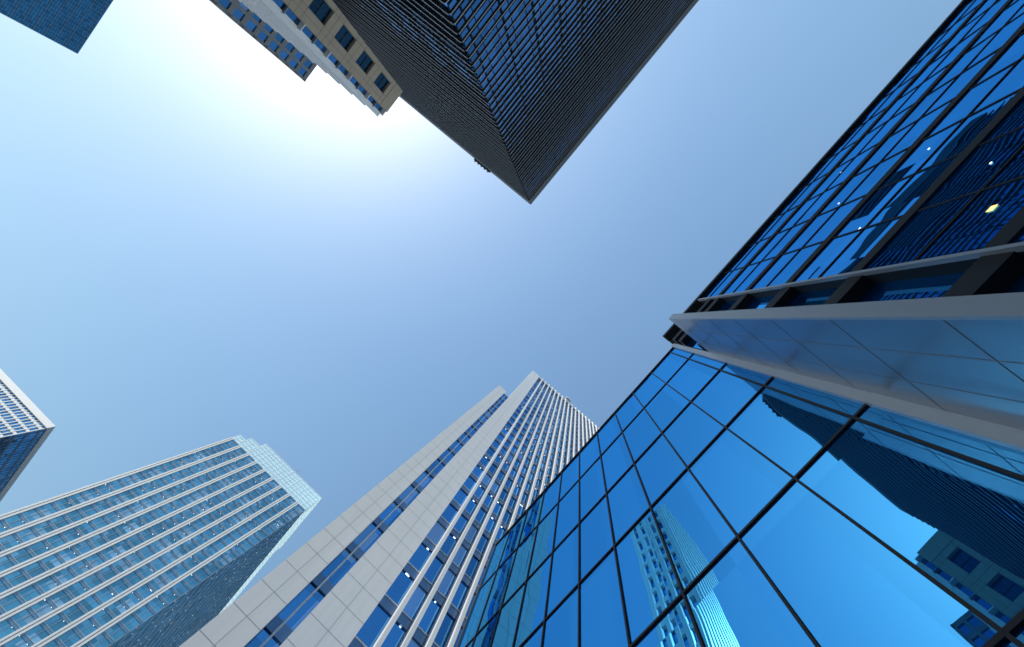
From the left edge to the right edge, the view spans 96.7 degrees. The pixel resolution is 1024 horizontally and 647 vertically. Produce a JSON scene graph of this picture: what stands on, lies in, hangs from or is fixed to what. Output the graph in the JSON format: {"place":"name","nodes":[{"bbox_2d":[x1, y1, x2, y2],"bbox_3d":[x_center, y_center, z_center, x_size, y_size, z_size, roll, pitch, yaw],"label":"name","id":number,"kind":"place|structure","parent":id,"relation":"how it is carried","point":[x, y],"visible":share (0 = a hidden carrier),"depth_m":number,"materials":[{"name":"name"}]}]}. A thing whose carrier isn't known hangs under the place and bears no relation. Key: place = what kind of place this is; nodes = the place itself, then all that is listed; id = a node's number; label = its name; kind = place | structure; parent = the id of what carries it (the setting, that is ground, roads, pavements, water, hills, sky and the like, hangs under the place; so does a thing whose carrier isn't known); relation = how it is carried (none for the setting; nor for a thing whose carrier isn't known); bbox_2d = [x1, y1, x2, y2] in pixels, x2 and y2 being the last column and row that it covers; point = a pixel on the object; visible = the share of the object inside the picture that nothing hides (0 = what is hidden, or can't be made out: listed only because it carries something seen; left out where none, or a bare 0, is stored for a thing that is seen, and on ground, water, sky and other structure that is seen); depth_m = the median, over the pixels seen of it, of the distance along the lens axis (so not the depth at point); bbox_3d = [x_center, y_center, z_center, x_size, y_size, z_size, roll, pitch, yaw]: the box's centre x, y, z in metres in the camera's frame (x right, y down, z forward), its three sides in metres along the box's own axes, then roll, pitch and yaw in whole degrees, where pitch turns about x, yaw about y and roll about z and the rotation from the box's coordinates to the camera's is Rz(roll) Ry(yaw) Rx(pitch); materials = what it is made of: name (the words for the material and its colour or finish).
{"place":"outdoors","nodes":[
{"label":"outdoors","id":0,"kind":"place"},
{"bbox_2d":[0,0,112,53],"bbox_3d":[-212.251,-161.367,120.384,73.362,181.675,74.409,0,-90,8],"label":"skyscraper","id":1,"kind":"structure","parent":0,"point":[71,25],"depth_m":198.65,"materials":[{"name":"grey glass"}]},
{"bbox_2d":[179,371,598,646],"bbox_3d":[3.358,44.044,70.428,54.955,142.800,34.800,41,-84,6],"label":"skyscraper","id":2,"kind":"structure","parent":0,"point":[399,556],"depth_m":35.21,"materials":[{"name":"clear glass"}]},
{"bbox_2d":[0,0,961,602],"label":"sky","id":3,"kind":"structure","parent":0,"point":[203,242],"materials":[{"name":"blue"}]},
{"bbox_2d":[333,0,698,204],"bbox_3d":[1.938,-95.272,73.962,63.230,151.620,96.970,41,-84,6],"label":"skyscraper","id":4,"kind":"structure","parent":0,"point":[519,97],"depth_m":96.73,"materials":[{"name":"black glass"}]},
{"bbox_2d":[456,0,1023,646],"bbox_3d":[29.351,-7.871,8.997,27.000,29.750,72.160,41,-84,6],"label":"glass building","id":5,"kind":"structure","parent":0,"point":[808,432],"depth_m":8.93,"materials":[{"name":"blue glass"}]},
{"label":"paving","id":6,"kind":"structure","parent":0,"visible":0},
{"bbox_2d":[0,369,55,501],"bbox_3d":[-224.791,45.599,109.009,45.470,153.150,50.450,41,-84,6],"label":"tower","id":7,"kind":"structure","parent":6,"relation":"on","point":[27,426],"depth_m":175.90,"materials":[{"name":"blue glass"}]},
{"bbox_2d":[0,435,321,646],"bbox_3d":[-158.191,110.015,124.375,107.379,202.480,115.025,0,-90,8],"label":"banded tower","id":8,"kind":"structure","parent":6,"relation":"on","point":[177,550],"depth_m":146.30,"materials":[{"name":"blue glass"}]},
{"bbox_2d":[209,0,316,81],"bbox_3d":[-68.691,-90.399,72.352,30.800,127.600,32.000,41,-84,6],"label":"skyscraper","id":9,"kind":"structure","parent":6,"relation":"on","point":[295,60],"depth_m":112.53,"materials":[{"name":"blue glass"}]},
{"bbox_2d":[239,0,402,116],"bbox_3d":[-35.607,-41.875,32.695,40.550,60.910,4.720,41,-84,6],"label":"stone clad building","id":10,"kind":"structure","parent":6,"relation":"on","point":[324,36],"depth_m":48.76,"materials":[{"name":"beige stone"}]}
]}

